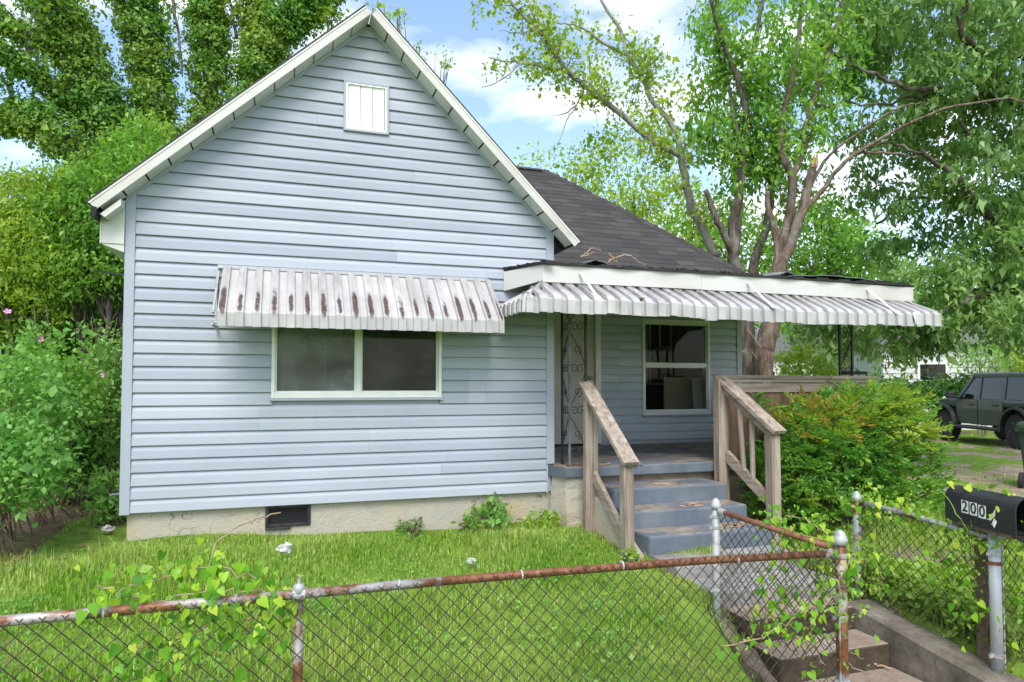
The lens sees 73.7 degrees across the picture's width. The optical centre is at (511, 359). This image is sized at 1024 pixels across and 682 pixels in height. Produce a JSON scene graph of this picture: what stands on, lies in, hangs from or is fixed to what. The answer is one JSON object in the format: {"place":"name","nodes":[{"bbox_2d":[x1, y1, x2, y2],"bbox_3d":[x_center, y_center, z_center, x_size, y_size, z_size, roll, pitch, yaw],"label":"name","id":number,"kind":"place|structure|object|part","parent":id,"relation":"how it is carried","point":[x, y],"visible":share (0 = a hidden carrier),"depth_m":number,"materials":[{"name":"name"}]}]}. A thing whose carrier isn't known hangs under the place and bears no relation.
{"place":"outdoors","nodes":[
{"label":"outdoors","id":0,"kind":"place"},
{"bbox_2d":[0,489,99,579],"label":"dirt path","id":1,"kind":"structure","parent":0,"point":[48,532],"depth_m":6.37,"materials":[{"name":"brown soil"}]},
{"bbox_2d":[0,477,1011,566],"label":"ground leaf litter","id":2,"kind":"object","parent":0,"point":[122,523],"visible":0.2,"depth_m":6.02,"materials":[{"name":"brown plant"}]},
{"bbox_2d":[0,429,1023,681],"bbox_3d":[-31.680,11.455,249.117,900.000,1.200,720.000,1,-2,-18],"label":"ground","id":3,"kind":"structure","parent":0,"point":[72,537],"depth_m":4.83,"materials":[{"name":"green plant"}]},
{"bbox_2d":[0,409,85,555],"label":"leafy shrub","id":4,"kind":"object","parent":3,"relation":"on","point":[12,456],"visible":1,"depth_m":5.34,"materials":[{"name":"green plant"}]},
{"bbox_2d":[0,157,95,473],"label":"young tree","id":5,"kind":"object","parent":3,"relation":"on","point":[9,295],"visible":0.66,"depth_m":9.20,"materials":[{"name":"green plant"}]},
{"bbox_2d":[0,332,106,542],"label":"leafy shrub","id":6,"kind":"object","parent":3,"relation":"on","point":[49,390],"visible":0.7,"depth_m":5.88,"materials":[{"name":"green plant"}]},
{"bbox_2d":[0,328,114,525],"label":"leafy shrub","id":7,"kind":"object","parent":3,"relation":"on","point":[83,378],"visible":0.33,"depth_m":6.67,"materials":[{"name":"green plant"}]},
{"bbox_2d":[0,280,121,408],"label":"understory tree","id":8,"kind":"object","parent":3,"relation":"on","point":[89,314],"visible":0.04,"depth_m":10.51,"materials":[{"name":"green plant"}]},
{"bbox_2d":[0,304,122,507],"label":"flowering shrub","id":9,"kind":"object","parent":3,"relation":"on","point":[99,437],"visible":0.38,"depth_m":7.52,"materials":[{"name":"green plant"}]},
{"bbox_2d":[0,108,181,477],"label":"young tree","id":10,"kind":"object","parent":3,"relation":"on","point":[100,287],"visible":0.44,"depth_m":9.47,"materials":[{"name":"green plant"}]},
{"bbox_2d":[67,344,121,484],"bbox_3d":[-4.877,0.681,8.211,1.352,1.964,1.284,1,-2,-18],"label":"leafy shrub","id":11,"kind":"object","parent":3,"relation":"on","point":[119,438],"visible":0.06,"depth_m":8.05,"materials":[{"name":"green plant"}]},
{"bbox_2d":[76,460,125,527],"bbox_3d":[-3.807,1.288,6.472,0.556,0.670,0.512,2,-3,-37],"label":"weed clump","id":12,"kind":"object","parent":3,"relation":"on","point":[106,503],"visible":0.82,"depth_m":6.38,"materials":[{"name":"green plant"}]},
{"bbox_2d":[101,524,114,531],"bbox_3d":[-3.623,1.511,6.127,0.087,0.069,0.097,-2,-3,43],"label":"crumpled paper","id":13,"kind":"object","parent":3,"relation":"on","point":[107,528],"visible":1,"depth_m":6.11,"materials":[{"name":"white paper"}]},
{"bbox_2d":[0,0,357,221],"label":"ivy clad tree","id":14,"kind":"object","parent":3,"relation":"on","point":[87,97],"visible":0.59,"depth_m":12.33,"materials":[{"name":"green plant"}]},
{"bbox_2d":[275,542,292,552],"bbox_3d":[-1.806,1.488,5.413,0.139,0.092,0.096,1,-2,-18],"label":"crumpled paper","id":15,"kind":"object","parent":3,"relation":"on","point":[286,547],"visible":1,"depth_m":5.39,"materials":[{"name":"white paper"}]},
{"bbox_2d":[0,523,679,681],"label":"lawn weeds","id":16,"kind":"object","parent":3,"relation":"on","point":[631,657],"visible":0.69,"depth_m":4.43,"materials":[{"name":"green plant"}]},
{"bbox_2d":[395,516,424,538],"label":"weed clump","id":17,"kind":"object","parent":3,"relation":"on","point":[418,523],"visible":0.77,"depth_m":6.48,"materials":[{"name":"green plant"}]},
{"bbox_2d":[366,0,455,83],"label":"twig tree","id":18,"kind":"object","parent":3,"relation":"on","point":[401,11],"visible":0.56,"depth_m":11.03,"materials":[{"name":"green plant"}]},
{"bbox_2d":[0,498,849,681],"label":"chain link fence","id":19,"kind":"object","parent":3,"relation":"on","point":[299,592],"visible":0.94,"depth_m":3.38,"materials":[{"name":"metal"}]},
{"bbox_2d":[50,534,329,681],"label":"climbing vine","id":20,"kind":"object","parent":19,"relation":"attached to","point":[143,580],"visible":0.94,"depth_m":2.88,"materials":[{"name":"green plant"}]},
{"bbox_2d":[205,512,280,591],"bbox_3d":[-1.277,0.881,3.196,0.084,0.235,0.591,0,-2,11],"label":"vine tendril","id":21,"kind":"object","parent":20,"relation":"attached to","point":[229,534],"visible":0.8,"depth_m":3.18},
{"bbox_2d":[708,494,878,681],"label":"climbing vine","id":22,"kind":"object","parent":19,"relation":"attached to","point":[803,608],"visible":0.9,"depth_m":3.90,"materials":[{"name":"green plant"}]},
{"bbox_2d":[451,504,482,531],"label":"weed clump","id":23,"kind":"object","parent":3,"relation":"on","point":[470,524],"visible":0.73,"depth_m":6.63,"materials":[{"name":"green plant"}]},
{"bbox_2d":[465,557,475,563],"bbox_3d":[-0.335,1.621,5.512,0.089,0.061,0.068,1,-2,-18],"label":"crumpled paper","id":24,"kind":"object","parent":3,"relation":"on","point":[469,561],"visible":1,"depth_m":5.49,"materials":[{"name":"white paper"}]},
{"bbox_2d":[471,491,512,530],"bbox_3d":[-0.180,1.546,6.726,0.412,0.477,0.424,1,-2,-18],"label":"weed clump","id":25,"kind":"object","parent":3,"relation":"on","point":[499,517],"visible":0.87,"depth_m":6.69,"materials":[{"name":"green plant"}]},
{"bbox_2d":[86,4,914,559],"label":"cottage","id":26,"kind":"structure","parent":3,"relation":"on","point":[360,140],"depth_m":6.58,"materials":[{"name":"blue plastic"}]},
{"bbox_2d":[85,269,123,275],"bbox_3d":[-8.183,-1.637,11.540,10.400,1.629,0.264,-2,-3,43],"label":"overhead wire","id":27,"kind":"object","parent":26,"relation":"attached to","point":[106,272],"visible":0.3,"depth_m":8.55,"materials":[{"name":"black rubber"}]},
{"bbox_2d":[109,490,118,496],"bbox_3d":[-3.392,1.145,5.843,0.092,0.055,0.041,1,-2,-18],"label":"wall tap","id":28,"kind":"object","parent":26,"relation":"attached to","point":[113,494],"depth_m":5.83,"materials":[{"name":"grey metal"}]},
{"bbox_2d":[281,328,326,390],"bbox_3d":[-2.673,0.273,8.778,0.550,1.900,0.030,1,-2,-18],"label":"window pane","id":29,"kind":"structure","parent":26,"relation":"in","point":[304,369],"depth_m":8.78,"materials":[{"name":"grey glass"}]},
{"bbox_2d":[270,327,442,400],"bbox_3d":[-1.447,-0.156,6.489,1.600,1.078,0.097,1,-2,-18],"label":"window","id":30,"kind":"structure","parent":26,"relation":"in","point":[287,336],"depth_m":6.42,"materials":[{"name":"plastic"}]},
{"bbox_2d":[210,265,503,335],"bbox_3d":[-1.352,-0.546,6.242,2.548,0.587,0.519,1,-2,-18],"label":"awning","id":31,"kind":"object","parent":26,"relation":"attached to","point":[253,296],"depth_m":6.15,"materials":[{"name":"white metal"}]},
{"bbox_2d":[554,312,593,443],"bbox_3d":[0.670,0.189,9.205,0.960,1.900,0.100,1,-2,-18],"label":"front door","id":32,"kind":"structure","parent":26,"relation":"in","point":[576,377],"depth_m":9.25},
{"bbox_2d":[561,313,586,466],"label":"iron column","id":33,"kind":"structure","parent":26,"relation":"attached to","point":[568,412],"depth_m":7.00,"materials":[{"name":"grey metal"}]},
{"bbox_2d":[581,248,601,257],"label":"fallen branch","id":34,"kind":"object","parent":26,"relation":"on","point":[584,255],"visible":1,"depth_m":6.83,"materials":[{"name":"brown wood"}]},
{"bbox_2d":[578,382,638,556],"bbox_3d":[0.888,1.017,6.388,0.151,1.630,0.942,1,-2,-19],"label":"stair handrail","id":35,"kind":"object","parent":26,"relation":"attached to","point":[595,409],"visible":0.84,"depth_m":6.45,"materials":[{"name":"brown wood"}]},
{"bbox_2d":[608,253,645,264],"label":"fallen branch","id":36,"kind":"object","parent":26,"relation":"on","point":[613,257],"visible":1,"depth_m":6.93,"materials":[{"name":"brown wood"}]},
{"bbox_2d":[641,319,711,416],"bbox_3d":[2.340,0.117,9.746,1.120,1.374,0.097,1,-2,-18],"label":"porch window","id":37,"kind":"structure","parent":26,"relation":"in","point":[707,411],"depth_m":9.74,"materials":[{"name":"glass"}]},
{"bbox_2d":[641,266,790,276],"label":"leaf litter","id":38,"kind":"object","parent":26,"relation":"on","point":[715,270],"visible":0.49,"depth_m":7.17,"materials":[{"name":"brown plant"}]},
{"bbox_2d":[500,272,941,326],"bbox_3d":[2.342,-0.594,7.292,5.026,0.472,0.864,1,-2,-18],"label":"porch awning","id":39,"kind":"object","parent":26,"relation":"attached to","point":[571,298],"visible":1,"depth_m":6.85,"materials":[{"name":"white metal"}]},
{"bbox_2d":[713,375,786,544],"bbox_3d":[2.412,0.984,6.980,0.184,1.662,0.847,1,-2,-25],"label":"stair handrail","id":40,"kind":"object","parent":26,"relation":"attached to","point":[758,416],"visible":0.85,"depth_m":6.99,"materials":[{"name":"brown wood"}]},
{"bbox_2d":[713,371,879,458],"bbox_3d":[3.043,0.660,8.597,2.210,1.012,1.780,1,-2,-18],"label":"porch railing","id":41,"kind":"object","parent":26,"relation":"on","point":[779,385],"visible":0.2,"depth_m":7.65,"materials":[{"name":"brown wood"}]},
{"bbox_2d":[838,324,853,375],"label":"iron column","id":42,"kind":"structure","parent":26,"relation":"on","point":[840,361],"depth_m":8.13,"materials":[{"name":"metal"}]},
{"bbox_2d":[515,506,564,529],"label":"weed clump","id":43,"kind":"object","parent":3,"relation":"on","point":[548,520],"visible":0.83,"depth_m":6.69,"materials":[{"name":"green plant"}]},
{"bbox_2d":[466,0,732,257],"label":"leaning tree","id":44,"kind":"object","parent":3,"relation":"on","point":[555,50],"visible":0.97,"depth_m":11.89,"materials":[{"name":"green plant"}]},
{"bbox_2d":[508,121,740,258],"bbox_3d":[3.745,-2.513,21.768,7.628,10.138,5.081,1,-2,-18],"label":"background tree","id":45,"kind":"object","parent":3,"relation":"on","point":[633,207],"visible":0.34,"depth_m":21.48,"materials":[{"name":"green plant"}]},
{"bbox_2d":[618,541,641,561],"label":"weed clump","id":46,"kind":"object","parent":3,"relation":"on","point":[634,553],"visible":0.58,"depth_m":5.85,"materials":[{"name":"green plant"}]},
{"bbox_2d":[646,183,803,273],"bbox_3d":[5.645,-1.292,18.947,5.450,7.348,3.702,1,-2,-18],"label":"background tree","id":47,"kind":"object","parent":3,"relation":"on","point":[714,235],"visible":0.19,"depth_m":18.84,"materials":[{"name":"green plant"}]},
{"bbox_2d":[707,610,777,681],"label":"kerb","id":48,"kind":"structure","parent":3,"relation":"on","point":[752,660],"depth_m":4.70,"materials":[{"name":"concrete"}]},
{"bbox_2d":[742,320,754,382],"bbox_3d":[4.078,0.345,11.794,0.388,3.466,0.341,1,-2,-18],"label":"porch side trunk","id":49,"kind":"object","parent":3,"relation":"on","point":[748,342],"visible":0.27,"depth_m":11.66,"materials":[{"name":"brown plant"}]},
{"bbox_2d":[664,0,836,273],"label":"multi stem tree","id":50,"kind":"object","parent":3,"relation":"on","point":[743,166],"visible":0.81,"depth_m":11.85,"materials":[{"name":"green plant"}]},
{"bbox_2d":[747,391,800,518],"bbox_3d":[2.770,1.101,7.263,0.553,1.530,0.604,-2,-3,36],"label":"sumac sapling","id":51,"kind":"object","parent":3,"relation":"on","point":[764,400],"visible":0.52,"depth_m":7.29,"materials":[{"name":"green plant"}]},
{"bbox_2d":[754,322,822,374],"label":"house","id":52,"kind":"structure","parent":3,"relation":"on","point":[779,344],"depth_m":34.18,"materials":[{"name":"white wood"}]},
{"bbox_2d":[773,332,854,375],"bbox_3d":[6.595,0.713,14.989,1.833,2.907,1.601,2,-3,-43],"label":"shrub","id":53,"kind":"object","parent":3,"relation":"on","point":[802,356],"visible":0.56,"depth_m":14.84,"materials":[{"name":"green plant"}]},
{"bbox_2d":[724,596,922,681],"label":"garden steps","id":54,"kind":"structure","parent":3,"relation":"on","point":[872,651],"depth_m":4.80,"materials":[{"name":"concrete"}]},
{"bbox_2d":[848,650,869,681],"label":"dry stem","id":55,"kind":"object","parent":54,"relation":"on","point":[855,668],"visible":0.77,"depth_m":4.11,"materials":[{"name":"plant"}]},
{"bbox_2d":[867,663,890,668],"bbox_3d":[2.569,2.151,4.807,0.170,0.037,0.050,0,-2,9],"label":"stick","id":56,"kind":"object","parent":54,"relation":"on","point":[880,665],"visible":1,"depth_m":4.80,"materials":[{"name":"brown wood"}]},
{"bbox_2d":[742,183,913,375],"bbox_3d":[8.390,-1.153,17.991,5.053,7.085,3.416,1,-2,-18],"label":"background tree","id":57,"kind":"object","parent":3,"relation":"on","point":[837,261],"visible":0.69,"depth_m":17.66,"materials":[{"name":"green plant"}]},
{"bbox_2d":[745,253,935,375],"bbox_3d":[12.614,-0.633,26.541,8.583,6.918,5.157,-1,-2,19],"label":"background tree","id":58,"kind":"object","parent":3,"relation":"on","point":[783,324],"visible":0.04,"depth_m":26.41,"materials":[{"name":"green plant"}]},
{"bbox_2d":[736,361,961,541],"bbox_3d":[3.623,0.918,7.369,2.653,1.832,1.523,1,-2,-18],"label":"nandina bush","id":59,"kind":"object","parent":3,"relation":"on","point":[824,455],"visible":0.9,"depth_m":7.04,"materials":[{"name":"green plant"}]},
{"bbox_2d":[725,0,1023,382],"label":"split tree","id":60,"kind":"object","parent":3,"relation":"on","point":[785,238],"visible":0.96,"depth_m":11.33,"materials":[{"name":"green plant"}]},
{"bbox_2d":[774,0,1023,376],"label":"oak tree","id":61,"kind":"object","parent":3,"relation":"on","point":[924,74],"visible":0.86,"depth_m":11.76,"materials":[{"name":"green plant"}]},
{"bbox_2d":[852,543,973,562],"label":"paving slab","id":62,"kind":"structure","parent":3,"relation":"on","point":[916,553],"depth_m":6.31,"materials":[{"name":"concrete"}]},
{"bbox_2d":[863,367,989,409],"bbox_3d":[13.231,1.008,22.011,5.399,1.503,2.049,0,-2,-4],"label":"hedge","id":63,"kind":"object","parent":3,"relation":"on","point":[954,385],"visible":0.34,"depth_m":21.75,"materials":[{"name":"green plant"}]},
{"bbox_2d":[838,288,1023,429],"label":"house","id":64,"kind":"structure","parent":3,"relation":"on","point":[933,367],"depth_m":24.05,"materials":[{"name":"white wood"}]},
{"bbox_2d":[917,362,948,397],"bbox_3d":[14.821,0.722,24.047,1.000,1.300,0.065,0,-2,10],"label":"window","id":65,"kind":"structure","parent":64,"relation":"in","point":[933,367],"depth_m":24.04,"materials":[{"name":"white glass"}]},
{"bbox_2d":[847,546,1023,647],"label":"ground ivy","id":66,"kind":"object","parent":3,"relation":"on","point":[936,592],"visible":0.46,"depth_m":5.12,"materials":[{"name":"green plant"}]},
{"bbox_2d":[848,599,1023,681],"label":"retaining wall","id":67,"kind":"structure","parent":3,"relation":"on","point":[916,651],"depth_m":4.69,"materials":[{"name":"concrete"}]},
{"bbox_2d":[851,491,1023,673],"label":"chain link fence","id":68,"kind":"object","parent":3,"relation":"on","point":[997,639],"visible":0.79,"depth_m":4.49,"materials":[{"name":"metal"}]},
{"bbox_2d":[835,475,1010,652],"bbox_3d":[2.899,1.443,4.941,0.487,1.070,1.471,0,-2,-12],"label":"climbing vine","id":69,"kind":"object","parent":68,"relation":"attached to","point":[870,517],"visible":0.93,"depth_m":4.86,"materials":[{"name":"green plant"}]},
{"bbox_2d":[971,539,1023,672],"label":"climbing vine","id":70,"kind":"object","parent":68,"relation":"attached to","point":[1018,599],"visible":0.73,"depth_m":4.38,"materials":[{"name":"green plant"}]},
{"bbox_2d":[887,438,1023,496],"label":"gravel drive","id":71,"kind":"structure","parent":3,"relation":"on","point":[1001,472],"depth_m":12.45,"materials":[{"name":"grey gravel"}]},
{"bbox_2d":[930,372,1023,448],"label":"parked car","id":72,"kind":"object","parent":71,"relation":"on","point":[995,401],"visible":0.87,"depth_m":17.60,"materials":[{"name":"paint"}]},
{"bbox_3d":[13.127,1.385,18.345,1.810,0.665,0.918,0,-2,2],"label":"front door","id":73,"kind":"part","parent":72,"relation":"part of","materials":[{"name":"paint"}]},
{"bbox_3d":[12.332,0.771,18.390,0.080,0.555,0.760,0,-2,2],"label":"side window","id":74,"kind":"part","parent":72,"relation":"part of","materials":[{"name":"grey glass"}]},
{"bbox_3d":[12.297,0.737,17.501,0.080,0.555,0.820,0,-2,2],"label":"side window","id":75,"kind":"part","parent":72,"relation":"part of","materials":[{"name":"grey glass"}]},
{"bbox_3d":[13.089,1.348,17.387,1.810,0.665,0.978,0,-2,2],"label":"rear door","id":76,"kind":"part","parent":72,"relation":"part of","materials":[{"name":"paint"}]},
{"bbox_3d":[12.253,0.695,16.408,0.080,0.555,1.110,0,-2,2],"label":"side window","id":77,"kind":"part","parent":72,"relation":"part of","materials":[{"name":"grey glass"}]},
{"bbox_2d":[1015,421,1023,488],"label":"wheelie bin","id":78,"kind":"object","parent":71,"relation":"on","point":[1019,427],"visible":0.96,"depth_m":10.24,"materials":[{"name":"plastic"}]},
{"bbox_2d":[945,485,1023,662],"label":"mailbox","id":79,"kind":"object","parent":3,"relation":"on","point":[974,507],"visible":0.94,"depth_m":4.41,"materials":[{"name":"black metal"}]},
{"bbox_2d":[941,491,976,535],"bbox_3d":[2.922,1.015,4.513,0.112,0.255,0.224,1,-2,-18],"label":"vine tendril","id":80,"kind":"object","parent":79,"relation":"attached to","point":[957,515],"visible":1,"depth_m":4.44,"materials":[{"name":"green plant"}]},
{"bbox_2d":[931,481,1022,521],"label":"climbing vine","id":81,"kind":"object","parent":79,"relation":"attached to","point":[968,487],"visible":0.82,"depth_m":4.43,"materials":[{"name":"green plant"}]},
{"bbox_2d":[947,336,1021,435],"bbox_3d":[14.493,0.670,20.910,1.878,3.485,2.417,-2,-3,36],"label":"shrub","id":82,"kind":"object","parent":3,"relation":"on","point":[980,348],"visible":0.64,"depth_m":20.96,"materials":[{"name":"green plant"}]},
{"bbox_2d":[992,332,1023,371],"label":"shrub","id":83,"kind":"object","parent":3,"relation":"on","point":[1019,365],"visible":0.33,"depth_m":22.88,"materials":[{"name":"green plant"}]},
{"bbox_2d":[0,0,1023,329],"label":"sky","id":84,"kind":"structure","parent":0,"point":[512,114],"materials":[{"name":"blue"}]},
{"bbox_2d":[653,545,834,613],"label":"path","id":85,"kind":"structure","parent":0,"point":[696,570],"depth_m":5.55,"materials":[{"name":"concrete"}]}
]}

